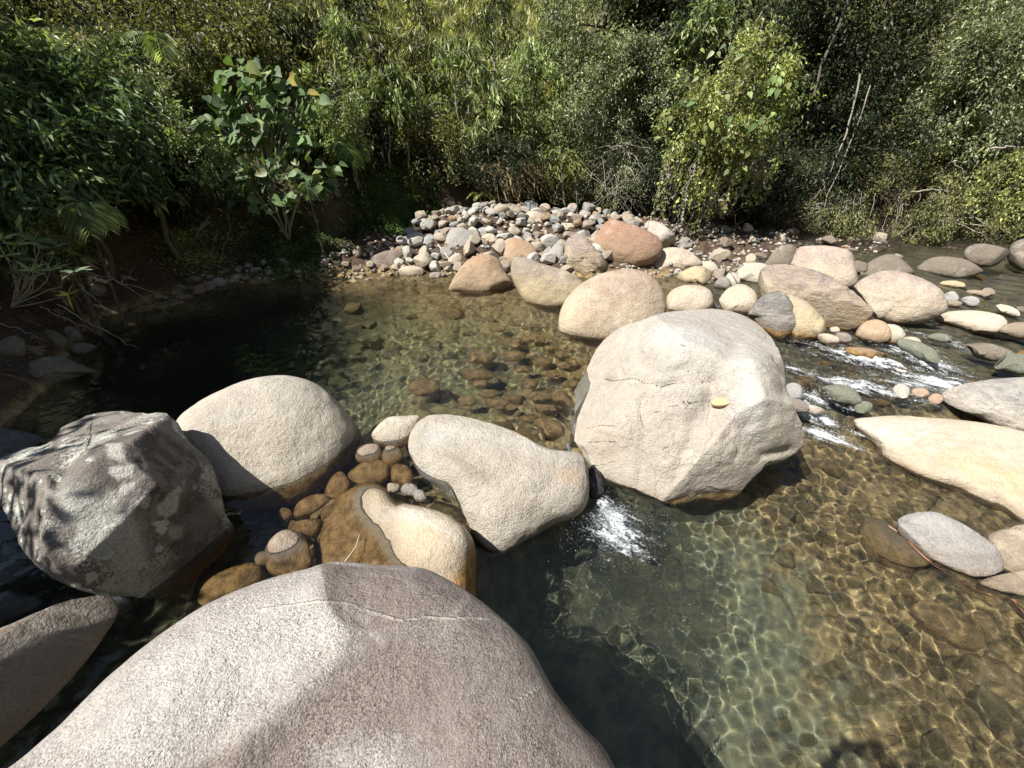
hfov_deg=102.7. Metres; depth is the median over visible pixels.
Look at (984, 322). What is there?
slab
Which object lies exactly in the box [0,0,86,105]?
bush
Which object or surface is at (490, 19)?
sapling
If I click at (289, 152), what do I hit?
fern
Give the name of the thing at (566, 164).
sapling
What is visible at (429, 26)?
sapling
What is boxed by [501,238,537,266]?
boulder
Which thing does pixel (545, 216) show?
cobble
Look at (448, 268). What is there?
cobble
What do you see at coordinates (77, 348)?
boulder
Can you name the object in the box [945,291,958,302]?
stone
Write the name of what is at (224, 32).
shrub
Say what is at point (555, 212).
cobble
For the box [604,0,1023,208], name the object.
undergrowth
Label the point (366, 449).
stone
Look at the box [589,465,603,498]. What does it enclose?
boulder
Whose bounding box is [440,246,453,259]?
cobble
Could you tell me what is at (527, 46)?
sapling
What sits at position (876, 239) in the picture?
cobble
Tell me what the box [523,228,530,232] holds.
cobble
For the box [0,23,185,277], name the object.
bush
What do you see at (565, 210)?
cobble
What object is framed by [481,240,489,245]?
cobble
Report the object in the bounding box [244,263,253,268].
cobble
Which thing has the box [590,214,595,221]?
cobble
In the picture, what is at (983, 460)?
slab
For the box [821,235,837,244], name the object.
cobble
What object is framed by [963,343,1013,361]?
stone
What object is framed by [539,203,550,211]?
cobble
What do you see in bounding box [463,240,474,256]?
cobble
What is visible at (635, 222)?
cobble
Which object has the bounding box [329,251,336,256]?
cobble
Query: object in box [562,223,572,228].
cobble
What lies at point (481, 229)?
cobble
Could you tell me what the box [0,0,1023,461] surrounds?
ground
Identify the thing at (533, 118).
shrub
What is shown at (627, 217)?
cobble
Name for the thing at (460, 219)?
cobble
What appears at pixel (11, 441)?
stone
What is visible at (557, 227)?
cobble
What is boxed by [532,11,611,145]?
sapling
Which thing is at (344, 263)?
cobble
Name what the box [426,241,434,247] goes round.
cobble
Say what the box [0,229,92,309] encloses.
shrub
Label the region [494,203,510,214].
cobble
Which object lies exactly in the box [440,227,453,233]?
cobble
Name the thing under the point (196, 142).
bush
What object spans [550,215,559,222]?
cobble
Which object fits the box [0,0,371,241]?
undergrowth
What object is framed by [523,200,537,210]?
cobble
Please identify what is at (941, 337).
stone
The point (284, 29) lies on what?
sapling
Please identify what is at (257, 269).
cobble
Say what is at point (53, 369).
boulder
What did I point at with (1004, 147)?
branch
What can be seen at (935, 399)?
stone
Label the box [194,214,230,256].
exposed roots
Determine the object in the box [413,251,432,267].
cobble
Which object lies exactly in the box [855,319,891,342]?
stone
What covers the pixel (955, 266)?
boulder
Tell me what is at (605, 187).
dead branches
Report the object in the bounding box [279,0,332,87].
sapling
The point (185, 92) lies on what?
shrub
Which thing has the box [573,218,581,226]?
cobble
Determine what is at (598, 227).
cobble
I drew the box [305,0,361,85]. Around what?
sapling
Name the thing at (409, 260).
cobble
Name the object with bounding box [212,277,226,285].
cobble
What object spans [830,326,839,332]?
stone
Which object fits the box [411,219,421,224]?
cobble
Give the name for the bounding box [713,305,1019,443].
spray
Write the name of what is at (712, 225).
cobble
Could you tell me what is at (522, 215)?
cobble
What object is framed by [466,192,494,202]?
fern
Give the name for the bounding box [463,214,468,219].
cobble
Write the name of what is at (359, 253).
cobble
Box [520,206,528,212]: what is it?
cobble
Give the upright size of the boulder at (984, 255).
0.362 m
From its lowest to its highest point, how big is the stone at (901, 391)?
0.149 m
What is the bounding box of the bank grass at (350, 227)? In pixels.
[339,138,636,240]
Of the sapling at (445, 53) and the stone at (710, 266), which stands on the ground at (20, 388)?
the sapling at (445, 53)
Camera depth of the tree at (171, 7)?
7.77 m
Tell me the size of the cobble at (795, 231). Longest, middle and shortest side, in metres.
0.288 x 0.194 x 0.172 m
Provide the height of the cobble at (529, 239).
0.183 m
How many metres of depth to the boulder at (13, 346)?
4.41 m
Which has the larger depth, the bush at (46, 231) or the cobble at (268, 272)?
the cobble at (268, 272)
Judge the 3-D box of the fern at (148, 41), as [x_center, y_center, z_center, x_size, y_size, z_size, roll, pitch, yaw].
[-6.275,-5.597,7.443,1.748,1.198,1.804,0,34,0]
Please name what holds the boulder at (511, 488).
on the ground at (20, 388)
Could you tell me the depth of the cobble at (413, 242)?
7.87 m
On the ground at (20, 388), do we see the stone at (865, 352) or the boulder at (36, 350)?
the boulder at (36, 350)
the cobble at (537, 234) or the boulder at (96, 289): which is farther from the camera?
the cobble at (537, 234)
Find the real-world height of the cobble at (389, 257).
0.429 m
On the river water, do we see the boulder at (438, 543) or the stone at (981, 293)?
the stone at (981, 293)
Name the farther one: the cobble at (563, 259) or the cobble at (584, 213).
the cobble at (584, 213)
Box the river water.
[0,227,1023,767]
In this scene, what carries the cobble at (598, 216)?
on the ground at (20, 388)
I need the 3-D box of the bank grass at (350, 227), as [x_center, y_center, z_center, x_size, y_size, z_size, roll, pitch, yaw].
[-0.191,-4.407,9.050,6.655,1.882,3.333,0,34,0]
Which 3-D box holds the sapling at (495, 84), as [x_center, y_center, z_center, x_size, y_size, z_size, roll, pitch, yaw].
[-0.435,-5.619,9.546,1.651,2.485,1.497,-12,36,-17]
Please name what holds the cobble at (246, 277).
on the ground at (20, 388)
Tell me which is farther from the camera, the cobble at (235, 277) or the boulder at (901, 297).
the cobble at (235, 277)
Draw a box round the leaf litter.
[0,180,412,419]
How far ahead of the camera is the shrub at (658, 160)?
8.87 m
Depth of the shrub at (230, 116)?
6.72 m
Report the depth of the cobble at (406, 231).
8.25 m
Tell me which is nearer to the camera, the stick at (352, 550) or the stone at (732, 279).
the stick at (352, 550)
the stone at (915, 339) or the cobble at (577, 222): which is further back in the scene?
the cobble at (577, 222)
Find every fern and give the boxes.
[57,201,129,327]
[109,30,222,114]
[121,188,189,251]
[273,139,369,187]
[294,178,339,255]
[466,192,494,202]
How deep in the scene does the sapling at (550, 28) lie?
8.95 m
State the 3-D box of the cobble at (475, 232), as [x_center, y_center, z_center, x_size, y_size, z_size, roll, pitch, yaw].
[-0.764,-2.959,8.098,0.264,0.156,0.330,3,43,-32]
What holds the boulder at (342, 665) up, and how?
on the ground at (20, 388)
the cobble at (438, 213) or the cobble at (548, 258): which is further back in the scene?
the cobble at (438, 213)
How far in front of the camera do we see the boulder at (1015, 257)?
7.17 m
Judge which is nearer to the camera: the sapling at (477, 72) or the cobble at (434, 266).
the cobble at (434, 266)
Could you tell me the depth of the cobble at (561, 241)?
7.83 m
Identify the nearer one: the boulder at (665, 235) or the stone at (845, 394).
the stone at (845, 394)
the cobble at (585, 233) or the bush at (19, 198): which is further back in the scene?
the cobble at (585, 233)
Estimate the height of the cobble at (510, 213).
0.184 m
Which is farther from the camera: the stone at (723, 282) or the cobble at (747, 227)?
the cobble at (747, 227)
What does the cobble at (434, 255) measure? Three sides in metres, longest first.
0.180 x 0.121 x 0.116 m
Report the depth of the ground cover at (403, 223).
9.11 m
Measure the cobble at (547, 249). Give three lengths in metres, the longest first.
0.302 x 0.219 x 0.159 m
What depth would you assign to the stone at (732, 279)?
6.83 m
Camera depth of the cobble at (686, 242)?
8.24 m
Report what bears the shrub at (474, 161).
on the ground at (20, 388)
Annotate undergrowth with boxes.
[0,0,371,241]
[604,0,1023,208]
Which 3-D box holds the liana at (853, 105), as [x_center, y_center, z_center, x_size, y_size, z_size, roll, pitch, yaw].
[6.798,-5.068,8.483,0.178,2.207,0.742,19,38,26]
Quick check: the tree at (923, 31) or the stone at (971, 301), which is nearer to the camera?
the stone at (971, 301)
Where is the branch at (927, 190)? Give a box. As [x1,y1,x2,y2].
[910,188,948,192]
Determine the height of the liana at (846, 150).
2.715 m
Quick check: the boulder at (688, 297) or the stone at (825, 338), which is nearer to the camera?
the stone at (825, 338)
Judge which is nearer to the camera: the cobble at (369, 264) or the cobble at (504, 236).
the cobble at (369, 264)
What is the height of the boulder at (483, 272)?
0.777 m
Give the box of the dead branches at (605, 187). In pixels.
[555,152,691,216]
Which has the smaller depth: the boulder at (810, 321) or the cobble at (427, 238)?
the boulder at (810, 321)
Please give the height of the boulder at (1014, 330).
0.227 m
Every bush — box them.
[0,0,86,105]
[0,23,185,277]
[0,152,131,319]
[12,202,103,334]
[17,21,189,260]
[136,89,239,211]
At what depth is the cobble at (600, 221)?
8.66 m
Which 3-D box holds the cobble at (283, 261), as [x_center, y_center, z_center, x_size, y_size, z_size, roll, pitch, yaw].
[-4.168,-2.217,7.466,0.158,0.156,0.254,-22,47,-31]
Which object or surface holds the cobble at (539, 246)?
on the ground at (20, 388)
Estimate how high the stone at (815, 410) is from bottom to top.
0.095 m
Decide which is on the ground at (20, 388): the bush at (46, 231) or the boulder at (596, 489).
the bush at (46, 231)
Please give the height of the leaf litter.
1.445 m
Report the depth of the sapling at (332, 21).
8.29 m
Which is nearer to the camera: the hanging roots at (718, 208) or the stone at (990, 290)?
the stone at (990, 290)
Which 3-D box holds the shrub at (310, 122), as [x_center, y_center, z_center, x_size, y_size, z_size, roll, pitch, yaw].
[-4.042,-4.976,8.739,2.648,3.045,2.256,0,34,0]
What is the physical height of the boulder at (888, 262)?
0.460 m
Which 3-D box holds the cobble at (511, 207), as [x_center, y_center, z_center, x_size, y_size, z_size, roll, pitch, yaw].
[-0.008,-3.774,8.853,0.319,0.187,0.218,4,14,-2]
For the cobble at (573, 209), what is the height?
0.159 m
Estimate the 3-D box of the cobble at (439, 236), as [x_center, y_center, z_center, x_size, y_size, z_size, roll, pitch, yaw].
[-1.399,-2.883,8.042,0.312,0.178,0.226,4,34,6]
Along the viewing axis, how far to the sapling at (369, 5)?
9.06 m
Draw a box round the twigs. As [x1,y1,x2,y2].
[0,264,195,348]
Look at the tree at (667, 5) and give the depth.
8.42 m
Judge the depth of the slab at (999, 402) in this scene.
4.18 m
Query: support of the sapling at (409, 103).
on the ground at (20, 388)
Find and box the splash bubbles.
[567,493,669,577]
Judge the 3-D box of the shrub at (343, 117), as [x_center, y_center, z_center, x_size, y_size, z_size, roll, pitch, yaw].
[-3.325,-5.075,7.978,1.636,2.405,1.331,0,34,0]
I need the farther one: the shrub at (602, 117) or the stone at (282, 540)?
the shrub at (602, 117)
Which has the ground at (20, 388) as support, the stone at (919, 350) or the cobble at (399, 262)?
the cobble at (399, 262)
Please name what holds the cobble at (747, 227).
on the ground at (20, 388)
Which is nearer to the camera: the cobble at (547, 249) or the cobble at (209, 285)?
the cobble at (209, 285)
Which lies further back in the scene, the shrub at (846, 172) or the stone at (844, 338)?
the shrub at (846, 172)
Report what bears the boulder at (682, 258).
on the ground at (20, 388)
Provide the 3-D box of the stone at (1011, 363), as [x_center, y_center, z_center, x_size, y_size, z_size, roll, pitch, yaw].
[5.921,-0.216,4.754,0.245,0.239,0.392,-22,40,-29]
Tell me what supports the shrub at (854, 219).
on the ground at (20, 388)
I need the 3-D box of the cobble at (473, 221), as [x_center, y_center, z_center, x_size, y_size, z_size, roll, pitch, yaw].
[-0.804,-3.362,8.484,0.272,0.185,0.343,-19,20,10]
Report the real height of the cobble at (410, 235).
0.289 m
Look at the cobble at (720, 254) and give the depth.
7.63 m
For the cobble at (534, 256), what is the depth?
7.49 m
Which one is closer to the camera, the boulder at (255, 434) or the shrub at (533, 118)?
the boulder at (255, 434)
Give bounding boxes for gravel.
[201,206,889,283]
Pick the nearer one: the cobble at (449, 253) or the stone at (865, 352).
the stone at (865, 352)
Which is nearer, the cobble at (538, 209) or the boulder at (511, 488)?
the boulder at (511, 488)
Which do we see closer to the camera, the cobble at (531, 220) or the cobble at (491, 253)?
the cobble at (491, 253)
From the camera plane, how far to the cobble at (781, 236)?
8.54 m
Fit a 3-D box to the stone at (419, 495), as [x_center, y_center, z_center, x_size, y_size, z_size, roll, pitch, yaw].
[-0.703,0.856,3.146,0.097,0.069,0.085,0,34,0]
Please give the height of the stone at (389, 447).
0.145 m
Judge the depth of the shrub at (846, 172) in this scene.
8.83 m
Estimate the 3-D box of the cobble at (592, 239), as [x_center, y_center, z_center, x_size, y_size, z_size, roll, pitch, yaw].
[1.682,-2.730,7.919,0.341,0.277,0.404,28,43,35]
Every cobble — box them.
[176,294,193,299]
[185,275,203,284]
[192,284,206,294]
[202,281,215,289]
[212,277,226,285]
[229,274,243,282]
[234,266,242,272]
[241,275,249,280]
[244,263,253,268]
[253,267,262,272]
[265,270,272,275]
[278,258,288,264]
[294,269,302,275]
[320,258,330,267]
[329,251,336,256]
[341,261,349,265]
[352,266,362,272]
[356,249,361,257]
[366,261,372,267]
[368,249,403,269]
[381,264,387,270]
[384,241,391,246]
[391,263,399,270]
[394,258,404,266]
[396,236,406,244]
[398,266,423,274]
[402,245,411,259]
[403,227,412,234]
[405,232,422,240]
[406,257,413,263]
[407,237,423,247]
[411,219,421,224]
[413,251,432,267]
[415,210,426,218]
[419,218,436,229]
[419,245,428,252]
[423,235,434,244]
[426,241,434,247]
[429,260,440,271]
[429,272,441,277]
[431,211,441,215]
[431,215,438,220]
[431,252,439,259]
[433,232,446,241]
[438,220,448,227]
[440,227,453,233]
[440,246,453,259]
[442,261,450,267]
[444,266,451,271]
[445,205,459,214]
[445,227,473,247]
[448,215,455,221]
[448,253,460,266]
[449,221,459,226]
[453,262,463,271]
[457,217,464,222]
[457,223,466,228]
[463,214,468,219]
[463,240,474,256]
[468,217,478,226]
[469,211,477,216]
[469,235,480,244]
[470,229,479,235]
[478,227,485,234]
[481,233,496,241]
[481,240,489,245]
[483,251,494,255]
[485,207,495,215]
[485,226,496,232]
[492,241,504,255]
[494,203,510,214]
[496,233,512,239]
[499,212,506,218]
[500,259,509,271]
[506,210,514,217]
[508,205,516,210]
[508,226,520,235]
[514,207,520,213]
[516,218,525,225]
[518,212,528,218]
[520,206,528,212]
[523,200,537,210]
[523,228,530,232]
[523,231,534,239]
[525,236,535,242]
[526,211,542,222]
[526,217,534,224]
[527,252,540,262]
[530,207,541,212]
[531,241,544,252]
[533,231,541,236]
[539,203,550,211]
[540,252,556,263]
[541,212,550,221]
[541,235,558,247]
[543,246,550,252]
[549,243,564,260]
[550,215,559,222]
[552,209,561,215]
[552,223,563,232]
[557,212,565,220]
[557,239,565,244]
[560,255,567,263]
[560,265,572,271]
[561,208,568,212]
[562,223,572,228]
[562,231,576,240]
[570,206,577,212]
[571,214,582,220]
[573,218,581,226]
[576,230,589,236]
[579,210,587,216]
[580,220,592,230]
[582,202,595,212]
[589,235,596,242]
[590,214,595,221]
[592,243,603,252]
[594,214,601,219]
[595,224,603,230]
[597,218,604,223]
[601,250,613,260]
[602,208,610,213]
[610,214,621,220]
[621,214,635,221]
[626,220,639,226]
[679,236,692,249]
[698,236,706,240]
[706,223,714,228]
[709,249,730,260]
[714,267,726,278]
[719,237,732,247]
[720,226,730,232]
[742,223,753,232]
[746,253,756,262]
[747,236,757,243]
[754,252,767,258]
[773,232,787,241]
[786,228,798,235]
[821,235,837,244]
[867,236,887,243]
[874,232,887,238]
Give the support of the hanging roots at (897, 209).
hanging from the ground at (20, 388)
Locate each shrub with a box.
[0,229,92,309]
[72,13,224,155]
[106,138,235,243]
[128,0,301,116]
[186,55,332,193]
[188,136,347,240]
[264,60,381,193]
[292,43,379,189]
[327,78,416,181]
[389,104,477,193]
[454,127,573,203]
[481,45,583,169]
[550,1,695,189]
[570,115,667,211]
[623,112,708,218]
[644,14,825,238]
[666,0,757,190]
[712,151,814,229]
[743,65,947,223]
[769,185,916,240]
[847,113,1023,236]
[873,193,1023,246]
[881,0,1023,177]
[890,56,999,167]
[933,145,1023,239]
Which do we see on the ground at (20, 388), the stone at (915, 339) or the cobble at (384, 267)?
the cobble at (384, 267)
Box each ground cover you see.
[122,184,240,285]
[176,170,393,283]
[282,140,472,244]
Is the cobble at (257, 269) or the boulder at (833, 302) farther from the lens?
the cobble at (257, 269)
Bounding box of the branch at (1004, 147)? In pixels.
[989,145,1023,149]
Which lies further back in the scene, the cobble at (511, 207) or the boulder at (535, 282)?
the cobble at (511, 207)
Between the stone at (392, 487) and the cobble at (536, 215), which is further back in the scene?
the cobble at (536, 215)
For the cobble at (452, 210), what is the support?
on the ground at (20, 388)
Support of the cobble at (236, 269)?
on the ground at (20, 388)
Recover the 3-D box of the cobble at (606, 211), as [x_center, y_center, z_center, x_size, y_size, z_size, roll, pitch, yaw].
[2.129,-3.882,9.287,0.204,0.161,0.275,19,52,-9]
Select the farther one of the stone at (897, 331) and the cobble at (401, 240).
the cobble at (401, 240)
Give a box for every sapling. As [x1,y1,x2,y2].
[258,1,323,98]
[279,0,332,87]
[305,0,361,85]
[308,34,359,101]
[318,4,389,114]
[329,0,391,47]
[340,22,403,162]
[364,56,427,169]
[378,71,432,168]
[386,27,449,149]
[388,0,460,124]
[413,28,487,174]
[427,31,505,164]
[456,77,529,200]
[470,0,521,79]
[473,80,527,154]
[483,34,549,158]
[517,0,589,138]
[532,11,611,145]
[535,144,590,207]
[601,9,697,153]
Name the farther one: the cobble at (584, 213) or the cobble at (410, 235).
the cobble at (584, 213)
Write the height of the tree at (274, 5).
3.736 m
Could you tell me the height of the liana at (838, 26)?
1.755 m
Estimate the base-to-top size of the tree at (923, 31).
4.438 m
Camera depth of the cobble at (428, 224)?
8.39 m
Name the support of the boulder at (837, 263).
on the ground at (20, 388)
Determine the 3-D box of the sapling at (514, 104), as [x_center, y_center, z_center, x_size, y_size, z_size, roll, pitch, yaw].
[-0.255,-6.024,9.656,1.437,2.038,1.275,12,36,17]
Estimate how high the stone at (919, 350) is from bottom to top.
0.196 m
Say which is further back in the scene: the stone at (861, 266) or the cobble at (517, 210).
the cobble at (517, 210)
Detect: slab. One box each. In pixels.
[854,416,1023,518]
[897,511,1003,576]
[935,310,1007,334]
[940,377,1023,430]
[980,569,1023,595]
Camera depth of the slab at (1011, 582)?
2.94 m
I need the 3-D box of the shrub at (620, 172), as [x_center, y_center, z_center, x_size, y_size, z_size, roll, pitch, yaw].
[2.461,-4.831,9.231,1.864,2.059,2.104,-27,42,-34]
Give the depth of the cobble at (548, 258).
7.39 m
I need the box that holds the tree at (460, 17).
[133,0,752,163]
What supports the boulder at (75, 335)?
on the ground at (20, 388)
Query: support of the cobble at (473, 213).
on the ground at (20, 388)
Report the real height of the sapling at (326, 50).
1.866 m
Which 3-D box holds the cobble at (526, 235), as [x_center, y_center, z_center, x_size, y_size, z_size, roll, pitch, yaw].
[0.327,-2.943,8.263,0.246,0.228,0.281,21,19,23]
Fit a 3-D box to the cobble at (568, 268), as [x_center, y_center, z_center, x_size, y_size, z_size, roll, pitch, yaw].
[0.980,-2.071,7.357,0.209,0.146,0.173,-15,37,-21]
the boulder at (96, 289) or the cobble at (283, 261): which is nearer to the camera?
the boulder at (96, 289)
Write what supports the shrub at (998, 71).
on the ground at (20, 388)
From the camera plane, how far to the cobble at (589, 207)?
9.01 m
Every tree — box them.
[0,0,171,45]
[0,0,296,95]
[133,0,752,163]
[198,0,344,75]
[526,0,696,129]
[589,0,787,152]
[714,0,968,156]
[819,0,1021,115]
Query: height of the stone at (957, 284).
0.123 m
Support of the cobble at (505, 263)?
on the gravel
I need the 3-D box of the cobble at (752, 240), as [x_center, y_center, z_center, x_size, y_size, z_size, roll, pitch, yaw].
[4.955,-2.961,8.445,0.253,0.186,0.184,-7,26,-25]
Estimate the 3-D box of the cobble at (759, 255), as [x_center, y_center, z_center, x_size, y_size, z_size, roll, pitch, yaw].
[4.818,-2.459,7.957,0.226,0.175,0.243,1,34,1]
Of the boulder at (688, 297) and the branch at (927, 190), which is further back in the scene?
the branch at (927, 190)
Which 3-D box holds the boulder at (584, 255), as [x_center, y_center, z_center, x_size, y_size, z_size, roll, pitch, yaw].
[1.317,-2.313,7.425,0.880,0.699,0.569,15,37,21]
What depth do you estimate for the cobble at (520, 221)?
8.40 m
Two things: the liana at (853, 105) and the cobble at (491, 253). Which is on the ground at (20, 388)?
the cobble at (491, 253)
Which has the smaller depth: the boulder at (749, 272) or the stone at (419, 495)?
the stone at (419, 495)
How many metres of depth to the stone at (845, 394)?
4.49 m
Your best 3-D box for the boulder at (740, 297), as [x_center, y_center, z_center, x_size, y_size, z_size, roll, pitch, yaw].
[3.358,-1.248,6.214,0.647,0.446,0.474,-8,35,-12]
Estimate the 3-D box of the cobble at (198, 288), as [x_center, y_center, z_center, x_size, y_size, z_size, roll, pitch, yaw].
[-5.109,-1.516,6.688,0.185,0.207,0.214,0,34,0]
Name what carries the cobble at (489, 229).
on the ground at (20, 388)
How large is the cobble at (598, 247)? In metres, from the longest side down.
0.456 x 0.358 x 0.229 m
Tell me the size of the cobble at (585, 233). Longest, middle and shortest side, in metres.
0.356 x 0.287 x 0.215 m
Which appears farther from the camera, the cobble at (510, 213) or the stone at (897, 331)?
the cobble at (510, 213)
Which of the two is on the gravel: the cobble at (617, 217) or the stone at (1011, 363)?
the cobble at (617, 217)
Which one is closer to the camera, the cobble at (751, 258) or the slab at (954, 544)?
the slab at (954, 544)
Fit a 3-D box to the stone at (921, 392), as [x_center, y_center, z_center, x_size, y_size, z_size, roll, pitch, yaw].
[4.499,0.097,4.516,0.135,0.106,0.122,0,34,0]
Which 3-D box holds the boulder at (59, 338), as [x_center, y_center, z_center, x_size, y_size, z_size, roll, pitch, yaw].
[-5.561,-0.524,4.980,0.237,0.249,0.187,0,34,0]
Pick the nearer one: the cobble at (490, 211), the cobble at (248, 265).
the cobble at (248, 265)
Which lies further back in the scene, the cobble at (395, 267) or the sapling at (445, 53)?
the sapling at (445, 53)
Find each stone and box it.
[0,428,41,457]
[267,529,297,552]
[357,444,378,455]
[372,415,419,441]
[385,445,393,449]
[387,483,399,492]
[401,483,417,496]
[414,489,425,501]
[677,266,711,283]
[702,261,717,270]
[714,276,730,288]
[726,272,739,285]
[786,383,802,399]
[791,398,809,412]
[808,405,824,414]
[817,333,838,343]
[823,384,861,404]
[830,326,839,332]
[835,332,851,343]
[845,347,886,358]
[854,401,872,413]
[855,260,867,272]
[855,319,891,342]
[888,324,905,342]
[893,383,909,398]
[896,338,941,363]
[904,337,920,341]
[911,388,929,396]
[927,333,954,342]
[928,393,942,404]
[940,280,965,287]
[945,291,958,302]
[947,300,962,306]
[960,296,979,306]
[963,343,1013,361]
[966,290,991,296]
[982,288,994,296]
[993,353,1023,374]
[995,304,1019,316]
[1016,306,1023,310]
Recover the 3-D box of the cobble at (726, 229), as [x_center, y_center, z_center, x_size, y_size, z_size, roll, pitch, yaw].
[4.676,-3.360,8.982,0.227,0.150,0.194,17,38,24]
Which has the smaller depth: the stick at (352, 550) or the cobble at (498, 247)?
the stick at (352, 550)
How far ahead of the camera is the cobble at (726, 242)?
8.11 m
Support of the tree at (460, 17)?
on the ground at (20, 388)
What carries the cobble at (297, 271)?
on the ground at (20, 388)
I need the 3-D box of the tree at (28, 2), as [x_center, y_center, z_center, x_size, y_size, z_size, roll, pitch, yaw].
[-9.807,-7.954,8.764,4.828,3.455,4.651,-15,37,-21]
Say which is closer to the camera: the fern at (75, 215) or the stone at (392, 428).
the stone at (392, 428)
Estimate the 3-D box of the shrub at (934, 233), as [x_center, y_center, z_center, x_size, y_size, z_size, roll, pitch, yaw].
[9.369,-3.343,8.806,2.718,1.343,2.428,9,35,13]
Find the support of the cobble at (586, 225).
on the ground at (20, 388)
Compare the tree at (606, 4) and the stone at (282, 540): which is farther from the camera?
the tree at (606, 4)
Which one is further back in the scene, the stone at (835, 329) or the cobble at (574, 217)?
the cobble at (574, 217)
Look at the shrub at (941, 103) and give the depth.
8.65 m
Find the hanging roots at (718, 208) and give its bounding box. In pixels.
[692,197,784,224]
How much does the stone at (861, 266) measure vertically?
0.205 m
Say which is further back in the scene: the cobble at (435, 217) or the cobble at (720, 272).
the cobble at (435, 217)
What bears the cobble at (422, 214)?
on the ground at (20, 388)
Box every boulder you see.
[0,336,26,356]
[0,411,231,597]
[0,596,117,747]
[9,562,614,767]
[26,345,43,356]
[27,355,94,383]
[43,330,68,349]
[64,326,82,340]
[70,343,96,353]
[88,282,107,295]
[176,375,356,495]
[362,488,476,596]
[408,414,588,550]
[449,254,513,289]
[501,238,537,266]
[511,256,582,304]
[558,269,665,338]
[564,234,607,275]
[574,309,804,500]
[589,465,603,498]
[595,220,662,266]
[647,221,675,248]
[654,247,702,268]
[666,285,712,310]
[719,284,757,311]
[736,262,766,281]
[748,290,795,335]
[758,264,873,328]
[764,244,796,264]
[787,294,825,337]
[791,245,857,287]
[854,271,947,323]
[860,254,914,274]
[917,256,983,277]
[963,244,1008,267]
[986,524,1023,571]
[998,322,1023,339]
[1007,239,1023,270]
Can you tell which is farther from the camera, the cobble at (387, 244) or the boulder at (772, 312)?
the cobble at (387, 244)
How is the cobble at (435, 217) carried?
on the ground at (20, 388)
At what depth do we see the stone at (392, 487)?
3.23 m
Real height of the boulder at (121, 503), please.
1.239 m
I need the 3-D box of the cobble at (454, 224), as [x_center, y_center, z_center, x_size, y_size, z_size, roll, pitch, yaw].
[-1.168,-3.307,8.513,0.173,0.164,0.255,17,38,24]
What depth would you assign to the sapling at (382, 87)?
8.35 m
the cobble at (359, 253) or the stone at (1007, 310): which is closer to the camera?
the stone at (1007, 310)
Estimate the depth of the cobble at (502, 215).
8.47 m
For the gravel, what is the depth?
8.09 m
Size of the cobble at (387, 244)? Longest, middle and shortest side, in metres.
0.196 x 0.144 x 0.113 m
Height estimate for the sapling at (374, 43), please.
2.471 m
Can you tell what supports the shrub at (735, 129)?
on the ground at (20, 388)
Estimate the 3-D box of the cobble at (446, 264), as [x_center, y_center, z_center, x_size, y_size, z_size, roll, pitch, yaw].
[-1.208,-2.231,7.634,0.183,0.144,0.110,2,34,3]
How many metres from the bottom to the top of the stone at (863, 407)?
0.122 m
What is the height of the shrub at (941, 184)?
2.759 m
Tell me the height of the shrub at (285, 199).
1.722 m
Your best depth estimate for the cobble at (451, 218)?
8.54 m
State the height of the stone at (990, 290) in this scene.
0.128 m
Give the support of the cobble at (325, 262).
on the ground at (20, 388)
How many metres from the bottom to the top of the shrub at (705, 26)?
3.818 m
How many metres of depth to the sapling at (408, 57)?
9.07 m
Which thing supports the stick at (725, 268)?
on the stone at (732, 279)
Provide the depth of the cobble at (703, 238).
8.45 m
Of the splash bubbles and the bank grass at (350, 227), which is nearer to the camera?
the splash bubbles
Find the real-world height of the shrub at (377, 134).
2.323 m
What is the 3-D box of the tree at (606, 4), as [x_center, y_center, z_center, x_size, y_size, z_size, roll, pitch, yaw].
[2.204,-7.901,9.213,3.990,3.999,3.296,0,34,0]
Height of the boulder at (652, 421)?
1.543 m
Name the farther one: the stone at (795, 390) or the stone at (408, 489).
the stone at (795, 390)
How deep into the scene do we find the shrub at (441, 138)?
9.11 m
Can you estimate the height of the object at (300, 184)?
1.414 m
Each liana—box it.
[813,0,849,96]
[815,74,860,196]
[818,85,870,234]
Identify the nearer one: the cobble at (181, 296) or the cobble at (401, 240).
the cobble at (181, 296)
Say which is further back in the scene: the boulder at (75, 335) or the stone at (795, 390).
the boulder at (75, 335)
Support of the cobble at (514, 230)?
on the ground at (20, 388)
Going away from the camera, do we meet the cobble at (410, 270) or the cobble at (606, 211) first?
the cobble at (410, 270)
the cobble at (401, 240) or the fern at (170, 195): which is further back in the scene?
the cobble at (401, 240)
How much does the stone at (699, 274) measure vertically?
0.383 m
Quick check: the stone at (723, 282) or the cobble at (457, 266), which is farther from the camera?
the cobble at (457, 266)
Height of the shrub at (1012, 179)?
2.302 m
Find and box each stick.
[344,535,359,561]
[714,259,737,282]
[889,525,964,583]
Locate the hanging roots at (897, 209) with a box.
[853,193,977,234]
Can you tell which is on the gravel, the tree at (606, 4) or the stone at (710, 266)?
the stone at (710, 266)

